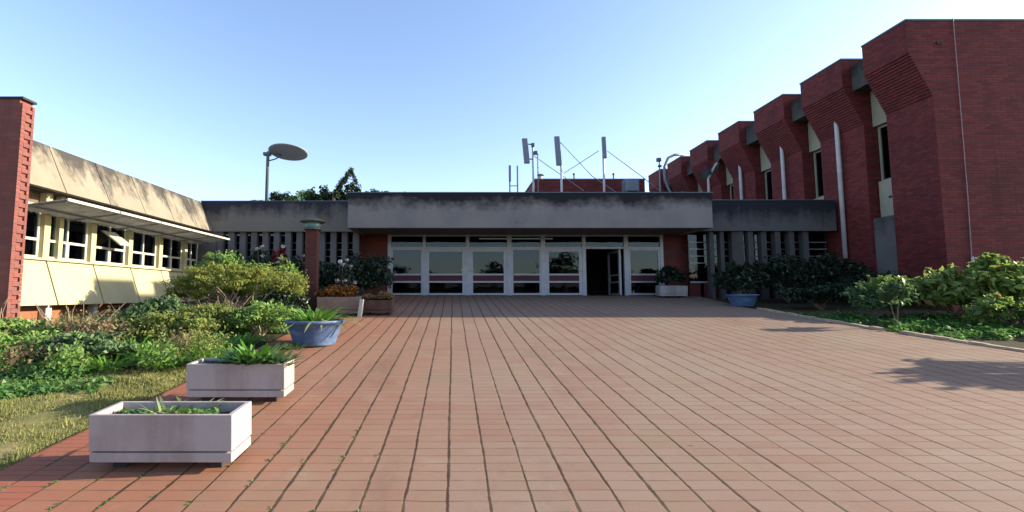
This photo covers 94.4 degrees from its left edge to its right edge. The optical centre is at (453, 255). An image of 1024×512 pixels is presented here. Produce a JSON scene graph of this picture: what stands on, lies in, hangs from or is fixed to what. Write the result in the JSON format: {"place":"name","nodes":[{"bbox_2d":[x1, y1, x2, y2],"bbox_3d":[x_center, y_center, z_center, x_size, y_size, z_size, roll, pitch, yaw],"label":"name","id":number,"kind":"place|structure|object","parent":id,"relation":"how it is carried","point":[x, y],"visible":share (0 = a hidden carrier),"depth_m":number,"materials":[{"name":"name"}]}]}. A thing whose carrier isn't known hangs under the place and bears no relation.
{"place":"outdoors","nodes":[
{"label":"outdoors","id":0,"kind":"place"},
{"bbox_2d":[0,365,185,469],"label":"lawn","id":1,"kind":"structure","parent":0,"point":[9,447],"depth_m":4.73,"materials":[{"name":"green plant"}]},
{"bbox_2d":[0,354,121,400],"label":"ground cover","id":2,"kind":"object","parent":1,"relation":"on","point":[37,371],"visible":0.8,"depth_m":5.99,"materials":[{"name":"green plant"}]},
{"bbox_2d":[0,335,61,372],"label":"weed shrub","id":3,"kind":"object","parent":2,"relation":"on","point":[13,356],"visible":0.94,"depth_m":6.26,"materials":[{"name":"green plant"}]},
{"bbox_2d":[42,334,97,375],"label":"shrub","id":4,"kind":"object","parent":1,"relation":"on","point":[62,356],"visible":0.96,"depth_m":6.25,"materials":[{"name":"green plant"}]},
{"bbox_2d":[80,353,135,370],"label":"agapanthus clump","id":5,"kind":"object","parent":1,"relation":"on","point":[101,366],"visible":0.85,"depth_m":6.66,"materials":[{"name":"green plant"}]},
{"bbox_2d":[130,332,191,370],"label":"shrub","id":6,"kind":"object","parent":1,"relation":"on","point":[146,356],"visible":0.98,"depth_m":6.50,"materials":[{"name":"green plant"}]},
{"bbox_2d":[111,366,185,368],"bbox_3d":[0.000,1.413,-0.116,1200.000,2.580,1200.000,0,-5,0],"label":"ground","id":7,"kind":"structure","parent":0,"point":[141,367],"depth_m":7.13,"materials":[{"name":"brown soil"}]},
{"bbox_2d":[0,96,36,318],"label":"brick pier","id":8,"kind":"structure","parent":7,"relation":"on","point":[17,115],"depth_m":9.32,"materials":[{"name":"red brick"}]},
{"bbox_2d":[18,140,229,321],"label":"classroom wing","id":9,"kind":"structure","parent":7,"relation":"on","point":[97,235],"depth_m":12.48,"materials":[{"name":"beige concrete"}]},
{"bbox_2d":[23,202,40,256],"bbox_3d":[-9.730,-0.630,10.462,0.068,1.270,1.170,0,-5,0],"label":"window","id":10,"kind":"structure","parent":9,"relation":"in","point":[33,221],"depth_m":10.87,"materials":[{"name":"white paint"}]},
{"bbox_2d":[49,216,88,261],"bbox_3d":[-9.730,-0.515,11.857,0.068,1.270,1.270,0,-5,0],"label":"window","id":11,"kind":"structure","parent":9,"relation":"in","point":[75,235],"depth_m":12.02,"materials":[{"name":"white paint"}]},
{"bbox_2d":[95,224,125,264],"bbox_3d":[-9.730,-0.396,13.302,0.068,1.270,1.270,0,-5,0],"label":"window","id":12,"kind":"structure","parent":9,"relation":"in","point":[108,251],"depth_m":13.27,"materials":[{"name":"white paint"}]},
{"bbox_2d":[132,232,156,267],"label":"window","id":13,"kind":"structure","parent":9,"relation":"in","point":[144,246],"depth_m":14.82,"materials":[{"name":"glass"}]},
{"bbox_2d":[162,238,181,269],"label":"window","id":14,"kind":"structure","parent":9,"relation":"in","point":[172,249],"depth_m":16.24,"materials":[{"name":"black glass"}]},
{"bbox_2d":[187,243,197,270],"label":"window","id":15,"kind":"structure","parent":9,"relation":"in","point":[192,254],"depth_m":17.51,"materials":[{"name":"black glass"}]},
{"bbox_2d":[302,184,331,200],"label":"tree","id":16,"kind":"object","parent":7,"relation":"on","point":[325,195],"visible":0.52,"depth_m":41.23,"materials":[{"name":"green plant"}]},
{"bbox_2d":[331,167,358,200],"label":"leaning tree","id":17,"kind":"object","parent":7,"relation":"on","point":[343,180],"visible":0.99,"depth_m":40.55,"materials":[{"name":"green plant"}]},
{"bbox_2d":[331,180,361,200],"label":"tree","id":18,"kind":"object","parent":7,"relation":"on","point":[343,195],"visible":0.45,"depth_m":41.04,"materials":[{"name":"green plant"}]},
{"bbox_2d":[197,192,836,298],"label":"entrance building","id":19,"kind":"structure","parent":7,"relation":"on","point":[530,243],"depth_m":18.10,"materials":[{"name":"grey concrete"}]},
{"bbox_2d":[263,143,307,200],"bbox_3d":[-7.864,-3.373,22.262,1.808,3.431,1.838,4,-6,-41],"label":"street lamp","id":20,"kind":"object","parent":19,"relation":"on","point":[289,152],"visible":0.98,"depth_m":22.31,"materials":[{"name":"metal"}]},
{"bbox_2d":[225,233,352,282],"bbox_3d":[-6.730,0.077,18.513,5.940,1.980,0.074,0,-5,0],"label":"louvre window","id":21,"kind":"structure","parent":19,"relation":"in","point":[238,234],"depth_m":18.58,"materials":[{"name":"grey metal"}]},
{"bbox_2d":[391,235,422,246],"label":"window","id":22,"kind":"structure","parent":19,"relation":"in","point":[397,240],"depth_m":18.80,"materials":[{"name":"grey glass"}]},
{"bbox_2d":[391,249,422,294],"bbox_3d":[-1.845,0.632,18.711,1.250,1.834,0.070,0,-5,0],"label":"window","id":23,"kind":"structure","parent":19,"relation":"in","point":[407,261],"depth_m":18.70,"materials":[{"name":"grey glass"}]},
{"bbox_2d":[425,249,465,294],"bbox_3d":[-0.300,0.629,18.666,1.600,1.834,0.160,0,-5,0],"label":"door","id":24,"kind":"structure","parent":19,"relation":"in","point":[445,268],"depth_m":18.70,"materials":[{"name":"grey metal"}]},
{"bbox_2d":[426,235,465,246],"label":"window","id":25,"kind":"structure","parent":19,"relation":"in","point":[431,240],"depth_m":18.80,"materials":[{"name":"grey glass"}]},
{"bbox_2d":[469,235,506,246],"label":"window","id":26,"kind":"structure","parent":19,"relation":"in","point":[474,240],"depth_m":18.80,"materials":[{"name":"grey glass"}]},
{"bbox_2d":[469,249,506,294],"bbox_3d":[1.390,0.629,18.666,1.500,1.834,0.160,0,-5,0],"label":"door","id":27,"kind":"structure","parent":19,"relation":"in","point":[487,267],"depth_m":18.70,"materials":[{"name":"grey metal"}]},
{"bbox_2d":[511,235,540,246],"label":"window","id":28,"kind":"structure","parent":19,"relation":"in","point":[517,240],"depth_m":18.80,"materials":[{"name":"grey glass"}]},
{"bbox_2d":[512,249,540,294],"bbox_3d":[2.900,0.632,18.711,1.160,1.834,0.070,0,-5,0],"label":"window","id":29,"kind":"structure","parent":19,"relation":"in","point":[526,263],"depth_m":18.70,"materials":[{"name":"grey glass"}]},
{"bbox_2d":[522,138,583,191],"bbox_3d":[4.776,-3.602,22.514,3.106,3.930,0.222,1,-5,-12],"label":"antenna mast","id":30,"kind":"object","parent":19,"relation":"on","point":[525,144],"visible":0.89,"depth_m":22.33,"materials":[{"name":"metal"}]},
{"bbox_2d":[545,235,581,246],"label":"window","id":31,"kind":"structure","parent":19,"relation":"in","point":[550,240],"depth_m":18.80,"materials":[{"name":"grey glass"}]},
{"bbox_2d":[545,249,582,294],"bbox_3d":[4.395,0.629,18.666,1.470,1.834,0.160,0,-5,0],"label":"door","id":32,"kind":"structure","parent":19,"relation":"in","point":[564,269],"depth_m":18.70,"materials":[{"name":"grey metal"}]},
{"bbox_2d":[525,179,644,191],"bbox_3d":[8.835,-2.811,32.324,7.230,4.100,4.030,0,-5,0],"label":"rooftop plant room","id":33,"kind":"object","parent":19,"relation":"on","point":[585,185],"visible":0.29,"depth_m":30.48,"materials":[{"name":"red brick"}]},
{"bbox_2d":[554,136,615,191],"bbox_3d":[6.360,-3.659,22.433,3.159,4.030,0.307,1,-5,-8],"label":"antenna mast","id":34,"kind":"object","parent":19,"relation":"on","point":[557,142],"visible":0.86,"depth_m":22.31,"materials":[{"name":"metal"}]},
{"bbox_2d":[585,235,622,246],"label":"window","id":35,"kind":"structure","parent":19,"relation":"in","point":[591,240],"depth_m":18.80,"materials":[{"name":"grey glass"}]},
{"bbox_2d":[607,249,621,294],"bbox_3d":[6.660,0.695,19.479,0.080,1.834,1.420,0,-5,0],"label":"door","id":36,"kind":"structure","parent":19,"relation":"in","point":[613,257],"depth_m":19.43,"materials":[{"name":"grey metal"}]},
{"bbox_2d":[601,137,658,191],"bbox_3d":[8.486,-3.651,22.415,2.884,4.010,0.277,0,-5,-6],"label":"antenna mast","id":37,"kind":"object","parent":19,"relation":"on","point":[604,150],"visible":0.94,"depth_m":22.34,"materials":[{"name":"metal"}]},
{"bbox_2d":[622,178,638,191],"bbox_3d":[10.850,-2.915,28.735,0.800,3.520,0.800,0,-5,0],"label":"water tank","id":38,"kind":"object","parent":19,"relation":"on","point":[630,184],"visible":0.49,"depth_m":28.46,"materials":[{"name":"metal"}]},
{"bbox_2d":[628,235,658,246],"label":"window","id":39,"kind":"structure","parent":19,"relation":"in","point":[633,240],"depth_m":18.80,"materials":[{"name":"grey glass"}]},
{"bbox_2d":[628,249,660,294],"bbox_3d":[7.595,0.632,18.711,1.270,1.834,0.070,0,-5,0],"label":"window","id":40,"kind":"structure","parent":19,"relation":"in","point":[643,263],"depth_m":18.71,"materials":[{"name":"grey metal"}]},
{"bbox_2d":[700,160,718,191],"bbox_3d":[12.160,-3.110,22.280,0.880,2.910,0.200,0,-5,0],"label":"satellite dish","id":41,"kind":"object","parent":19,"relation":"on","point":[708,169],"visible":0.96,"depth_m":22.33,"materials":[{"name":"white paint"}]},
{"bbox_2d":[688,232,826,282],"bbox_3d":[11.850,0.061,18.314,5.360,1.980,0.074,0,-5,0],"label":"louvre window","id":42,"kind":"structure","parent":19,"relation":"in","point":[697,255],"depth_m":18.36,"materials":[{"name":"grey metal"}]},
{"bbox_2d":[756,308,883,330],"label":"kerb","id":43,"kind":"structure","parent":7,"relation":"on","point":[831,320],"depth_m":11.40,"materials":[{"name":"concrete"}]},
{"bbox_2d":[648,18,1023,310],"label":"brick hall","id":44,"kind":"structure","parent":7,"relation":"on","point":[902,142],"depth_m":15.19,"materials":[{"name":"brick"}]},
{"bbox_2d":[765,170,772,198],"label":"window","id":45,"kind":"structure","parent":44,"relation":"in","point":[768,181],"depth_m":22.72,"materials":[{"name":"black glass"}]},
{"bbox_2d":[813,150,823,197],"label":"window","id":46,"kind":"structure","parent":44,"relation":"in","point":[817,155],"depth_m":19.61,"materials":[{"name":"black glass"}]},
{"bbox_2d":[878,124,890,180],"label":"window","id":47,"kind":"structure","parent":44,"relation":"in","point":[882,130],"depth_m":16.61,"materials":[{"name":"black glass"}]},
{"bbox_2d":[901,331,1023,351],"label":"kerb","id":48,"kind":"structure","parent":7,"relation":"on","point":[957,340],"depth_m":8.61,"materials":[{"name":"concrete"}]},
{"bbox_2d":[2,298,309,365],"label":"garden soil","id":49,"kind":"structure","parent":0,"point":[274,334],"depth_m":9.64,"materials":[{"name":"brown soil"}]},
{"bbox_2d":[0,330,67,359],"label":"garden shrub","id":50,"kind":"object","parent":49,"relation":"on","point":[8,339],"visible":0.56,"depth_m":6.93,"materials":[{"name":"green plant"}]},
{"bbox_2d":[0,317,83,336],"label":"garden shrub","id":51,"kind":"object","parent":49,"relation":"on","point":[16,324],"visible":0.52,"depth_m":7.67,"materials":[{"name":"green plant"}]},
{"bbox_2d":[28,300,124,333],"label":"bare twig bush","id":52,"kind":"object","parent":49,"relation":"on","point":[71,319],"visible":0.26,"depth_m":7.80,"materials":[{"name":"brown plant"}]},
{"bbox_2d":[35,312,122,340],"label":"garden shrub","id":53,"kind":"object","parent":49,"relation":"on","point":[102,326],"visible":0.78,"depth_m":7.69,"materials":[{"name":"green plant"}]},
{"bbox_2d":[29,330,140,358],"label":"garden shrub","id":54,"kind":"object","parent":49,"relation":"on","point":[92,342],"visible":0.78,"depth_m":6.89,"materials":[{"name":"green plant"}]},
{"bbox_2d":[113,294,190,324],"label":"garden shrub","id":55,"kind":"object","parent":49,"relation":"on","point":[149,305],"visible":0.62,"depth_m":9.33,"materials":[{"name":"green plant"}]},
{"bbox_2d":[3,313,308,367],"bbox_3d":[-6.021,1.570,9.553,5.541,0.782,5.518,0,-5,0],"label":"ground cover","id":56,"kind":"object","parent":49,"relation":"on","point":[236,331],"visible":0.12,"depth_m":8.62,"materials":[{"name":"green plant"}]},
{"bbox_2d":[120,351,198,369],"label":"agapanthus clump","id":57,"kind":"object","parent":49,"relation":"on","point":[164,365],"visible":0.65,"depth_m":6.65,"materials":[{"name":"green plant"}]},
{"bbox_2d":[150,325,194,353],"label":"weed shrub","id":58,"kind":"object","parent":49,"relation":"on","point":[184,338],"visible":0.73,"depth_m":7.19,"materials":[{"name":"green plant"}]},
{"bbox_2d":[119,308,227,341],"bbox_3d":[-5.020,1.291,8.492,1.670,0.704,0.926,0,-5,0],"label":"garden shrub","id":59,"kind":"object","parent":49,"relation":"on","point":[185,321],"visible":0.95,"depth_m":8.32,"materials":[{"name":"green plant"}]},
{"bbox_2d":[168,327,224,361],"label":"shrub","id":60,"kind":"object","parent":49,"relation":"on","point":[200,343],"visible":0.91,"depth_m":6.80,"materials":[{"name":"green plant"}]},
{"bbox_2d":[160,347,240,362],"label":"agapanthus clump","id":61,"kind":"object","parent":49,"relation":"on","point":[209,354],"visible":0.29,"depth_m":6.78,"materials":[{"name":"green plant"}]},
{"bbox_2d":[192,326,236,349],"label":"shrub","id":62,"kind":"object","parent":49,"relation":"on","point":[208,336],"visible":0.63,"depth_m":7.56,"materials":[{"name":"green plant"}]},
{"bbox_2d":[170,302,270,332],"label":"garden shrub","id":63,"kind":"object","parent":49,"relation":"on","point":[219,311],"visible":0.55,"depth_m":9.24,"materials":[{"name":"green plant"}]},
{"bbox_2d":[188,249,255,305],"bbox_3d":[-5.988,0.723,12.215,1.854,1.816,1.350,0,-5,0],"label":"garden shrub","id":64,"kind":"object","parent":49,"relation":"on","point":[222,259],"visible":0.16,"depth_m":12.21,"materials":[{"name":"green plant"}]},
{"bbox_2d":[150,260,309,323],"bbox_3d":[-5.116,0.869,10.841,3.692,1.567,1.680,0,-5,0],"label":"feathery bush","id":65,"kind":"object","parent":49,"relation":"on","point":[200,281],"visible":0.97,"depth_m":10.70,"materials":[{"name":"green plant"}]},
{"bbox_2d":[217,330,268,346],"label":"agapanthus clump","id":66,"kind":"object","parent":49,"relation":"on","point":[250,341],"visible":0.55,"depth_m":8.31,"materials":[{"name":"green plant"}]},
{"bbox_2d":[228,248,271,306],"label":"garden shrub","id":67,"kind":"object","parent":49,"relation":"on","point":[254,257],"visible":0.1,"depth_m":13.07,"materials":[{"name":"green plant"}]},
{"bbox_2d":[225,299,300,335],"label":"garden shrub","id":68,"kind":"object","parent":49,"relation":"on","point":[257,308],"visible":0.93,"depth_m":9.23,"materials":[{"name":"green plant"}]},
{"bbox_2d":[252,245,284,271],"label":"rose bush","id":69,"kind":"object","parent":49,"relation":"on","point":[262,256],"visible":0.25,"depth_m":12.93,"materials":[{"name":"green plant"}]},
{"bbox_2d":[242,253,306,302],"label":"garden shrub","id":70,"kind":"object","parent":49,"relation":"on","point":[289,267],"visible":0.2,"depth_m":12.21,"materials":[{"name":"green plant"}]},
{"bbox_2d":[246,289,310,316],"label":"garden shrub","id":71,"kind":"object","parent":49,"relation":"on","point":[284,298],"visible":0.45,"depth_m":10.68,"materials":[{"name":"green plant"}]},
{"bbox_2d":[299,218,325,314],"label":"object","id":72,"kind":"object","parent":49,"relation":"on","point":[312,228],"visible":0.93,"depth_m":12.93,"materials":[{"name":"brick"}]},
{"bbox_2d":[296,258,343,295],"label":"garden shrub","id":73,"kind":"object","parent":49,"relation":"on","point":[324,274],"visible":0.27,"depth_m":15.07,"materials":[{"name":"green plant"}]},
{"bbox_2d":[0,295,1023,511],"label":"paving","id":74,"kind":"structure","parent":0,"point":[555,403],"depth_m":4.46,"materials":[{"name":"brick"}]},
{"bbox_2d":[89,401,251,467],"bbox_3d":[-2.145,1.387,3.613,1.050,0.445,0.340,0,0,0],"label":"planter","id":75,"kind":"object","parent":74,"relation":"on","point":[221,440],"visible":0.94,"depth_m":3.44,"materials":[{"name":"concrete"}]},
{"bbox_2d":[115,407,219,413],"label":"creeping plant","id":76,"kind":"object","parent":75,"relation":"in","point":[199,411],"visible":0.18,"depth_m":3.65,"materials":[{"name":"green plant"}]},
{"bbox_2d":[121,396,222,413],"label":"spider plant","id":77,"kind":"object","parent":75,"relation":"in","point":[169,410],"visible":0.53,"depth_m":3.70,"materials":[{"name":"green plant"}]},
{"bbox_2d":[0,409,393,511],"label":"grass tufts","id":78,"kind":"object","parent":74,"relation":"on","point":[269,459],"visible":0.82,"depth_m":3.28,"materials":[{"name":"green plant"}]},
{"bbox_2d":[186,358,293,401],"bbox_3d":[-2.330,1.381,5.188,1.050,0.450,0.320,0,0,0],"label":"planter","id":79,"kind":"object","parent":74,"relation":"on","point":[270,382],"visible":0.93,"depth_m":5.03,"materials":[{"name":"concrete"}]},
{"bbox_2d":[211,343,275,365],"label":"planter plant","id":80,"kind":"object","parent":79,"relation":"in","point":[238,360],"visible":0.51,"depth_m":5.06,"materials":[{"name":"green plant"}]},
{"bbox_2d":[202,339,296,363],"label":"planter plant","id":81,"kind":"object","parent":79,"relation":"in","point":[265,350],"visible":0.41,"depth_m":5.17,"materials":[{"name":"green plant"}]},
{"bbox_2d":[252,350,306,365],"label":"planter plant","id":82,"kind":"object","parent":79,"relation":"in","point":[280,356],"visible":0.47,"depth_m":5.12,"materials":[{"name":"green plant"}]},
{"bbox_2d":[284,319,344,346],"bbox_3d":[-2.480,1.366,8.436,1.050,0.440,1.050,0,-5,0],"label":"flower pot","id":83,"kind":"object","parent":74,"relation":"on","point":[313,335],"visible":0.83,"depth_m":8.07,"materials":[{"name":"ceramic"}]},
{"bbox_2d":[275,305,357,321],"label":"pot plant","id":84,"kind":"object","parent":83,"relation":"in","point":[317,314],"visible":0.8,"depth_m":8.38,"materials":[{"name":"green plant"}]},
{"bbox_2d":[317,296,362,315],"bbox_3d":[-3.008,1.334,12.519,1.120,0.520,0.450,0,0,-2],"label":"planter","id":85,"kind":"object","parent":74,"relation":"on","point":[350,304],"visible":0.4,"depth_m":12.30,"materials":[{"name":"concrete"}]},
{"bbox_2d":[313,284,358,296],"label":"autumn plant","id":86,"kind":"object","parent":85,"relation":"in","point":[346,290],"visible":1,"depth_m":12.45,"materials":[{"name":"orange plant"}]},
{"bbox_2d":[325,259,356,287],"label":"rose bush","id":87,"kind":"object","parent":74,"relation":"on","point":[337,272],"visible":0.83,"depth_m":13.34,"materials":[{"name":"green plant"}]},
{"bbox_2d":[329,251,400,298],"bbox_3d":[-2.986,0.729,15.662,2.264,1.806,1.905,2,-5,-26],"label":"garden shrub","id":88,"kind":"object","parent":74,"relation":"on","point":[377,272],"visible":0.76,"depth_m":15.34,"materials":[{"name":"green plant"}]},
{"bbox_2d":[363,299,393,314],"bbox_3d":[-2.030,1.384,12.664,0.820,0.420,0.500,0,0,0],"label":"planter","id":89,"kind":"object","parent":74,"relation":"on","point":[370,306],"visible":0.76,"depth_m":12.41,"materials":[{"name":"concrete"}]},
{"bbox_2d":[362,291,395,299],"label":"autumn plant","id":90,"kind":"object","parent":89,"relation":"on","point":[381,295],"visible":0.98,"depth_m":12.63,"materials":[{"name":"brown plant"}]},
{"bbox_2d":[656,285,687,297],"bbox_3d":[8.200,1.350,17.692,1.020,0.470,0.420,0,0,0],"label":"planter","id":91,"kind":"object","parent":74,"relation":"on","point":[679,291],"visible":1,"depth_m":17.48,"materials":[{"name":"concrete"}]},
{"bbox_2d":[651,265,688,285],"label":"planter shrub","id":92,"kind":"object","parent":91,"relation":"in","point":[672,274],"visible":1,"depth_m":17.66,"materials":[{"name":"green plant"}]},
{"bbox_2d":[725,294,758,305],"bbox_3d":[9.080,1.392,14.786,0.920,0.370,0.920,0,-5,0],"label":"flower pot","id":93,"kind":"object","parent":74,"relation":"on","point":[742,299],"visible":0.98,"depth_m":14.48,"materials":[{"name":"ceramic"}]},
{"bbox_2d":[719,276,754,291],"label":"pot shrub","id":94,"kind":"object","parent":93,"relation":"in","point":[732,283],"visible":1,"depth_m":14.70,"materials":[{"name":"green plant"}]},
{"bbox_2d":[0,0,1023,201],"label":"sky","id":95,"kind":"structure","parent":0,"point":[187,98],"materials":[{"name":"blue"}]},
{"bbox_2d":[708,298,1023,348],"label":"bed soil","id":96,"kind":"structure","parent":0,"point":[805,307],"depth_m":13.99,"materials":[{"name":"brown soil"}]},
{"bbox_2d":[710,259,769,293],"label":"dark bush","id":97,"kind":"object","parent":96,"relation":"on","point":[746,269],"visible":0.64,"depth_m":15.77,"materials":[{"name":"green plant"}]},
{"bbox_2d":[755,253,832,302],"bbox_3d":[11.725,0.770,16.270,2.820,1.735,1.753,0,-5,0],"label":"dark bush","id":98,"kind":"object","parent":96,"relation":"on","point":[786,269],"visible":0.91,"depth_m":15.86,"materials":[{"name":"green plant"}]},
{"bbox_2d":[772,284,851,309],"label":"dark bush","id":99,"kind":"object","parent":96,"relation":"on","point":[831,292],"visible":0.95,"depth_m":14.03,"materials":[{"name":"green plant"}]},
{"bbox_2d":[809,251,874,302],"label":"dark bush","id":100,"kind":"object","parent":96,"relation":"on","point":[837,270],"visible":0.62,"depth_m":16.12,"materials":[{"name":"green plant"}]},
{"bbox_2d":[834,268,913,297],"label":"dark bush","id":101,"kind":"object","parent":96,"relation":"on","point":[862,277],"visible":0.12,"depth_m":14.70,"materials":[{"name":"green plant"}]},
{"bbox_2d":[839,281,910,317],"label":"broadleaf shrub","id":102,"kind":"object","parent":96,"relation":"on","point":[861,297],"visible":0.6,"depth_m":11.78,"materials":[{"name":"green plant"}]},
{"bbox_2d":[855,274,933,314],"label":"broadleaf shrub","id":103,"kind":"object","parent":96,"relation":"on","point":[874,281],"visible":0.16,"depth_m":12.06,"materials":[{"name":"green plant"}]},
{"bbox_2d":[878,275,920,330],"bbox_3d":[9.695,1.022,10.296,0.665,1.221,0.692,0,-5,0],"label":"sapling","id":104,"kind":"object","parent":96,"relation":"on","point":[892,294],"visible":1,"depth_m":10.23,"materials":[{"name":"green plant"}]},
{"bbox_2d":[798,309,1023,340],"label":"ground cover","id":105,"kind":"object","parent":96,"relation":"on","point":[943,321],"visible":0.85,"depth_m":10.48,"materials":[{"name":"green plant"}]},
{"bbox_2d":[893,263,1016,317],"bbox_3d":[12.469,0.912,11.784,2.584,1.463,1.752,0,-5,0],"label":"broadleaf shrub","id":106,"kind":"object","parent":96,"relation":"on","point":[946,287],"visible":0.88,"depth_m":11.37,"materials":[{"name":"green plant"}]},
{"bbox_2d":[962,291,1023,326],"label":"broadleaf shrub","id":107,"kind":"object","parent":96,"relation":"on","point":[986,307],"visible":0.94,"depth_m":10.41,"materials":[{"name":"green plant"}]},
{"bbox_2d":[962,257,1023,321],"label":"broadleaf shrub","id":108,"kind":"object","parent":96,"relation":"on","point":[1016,292],"visible":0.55,"depth_m":11.16,"materials":[{"name":"green plant"}]},
{"bbox_2d":[968,252,1019,321],"bbox_3d":[13.323,0.756,11.569,1.116,1.749,0.793,0,-5,0],"label":"broadleaf shrub","id":109,"kind":"object","parent":96,"relation":"on","point":[992,258],"visible":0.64,"depth_m":11.48,"materials":[{"name":"green plant"}]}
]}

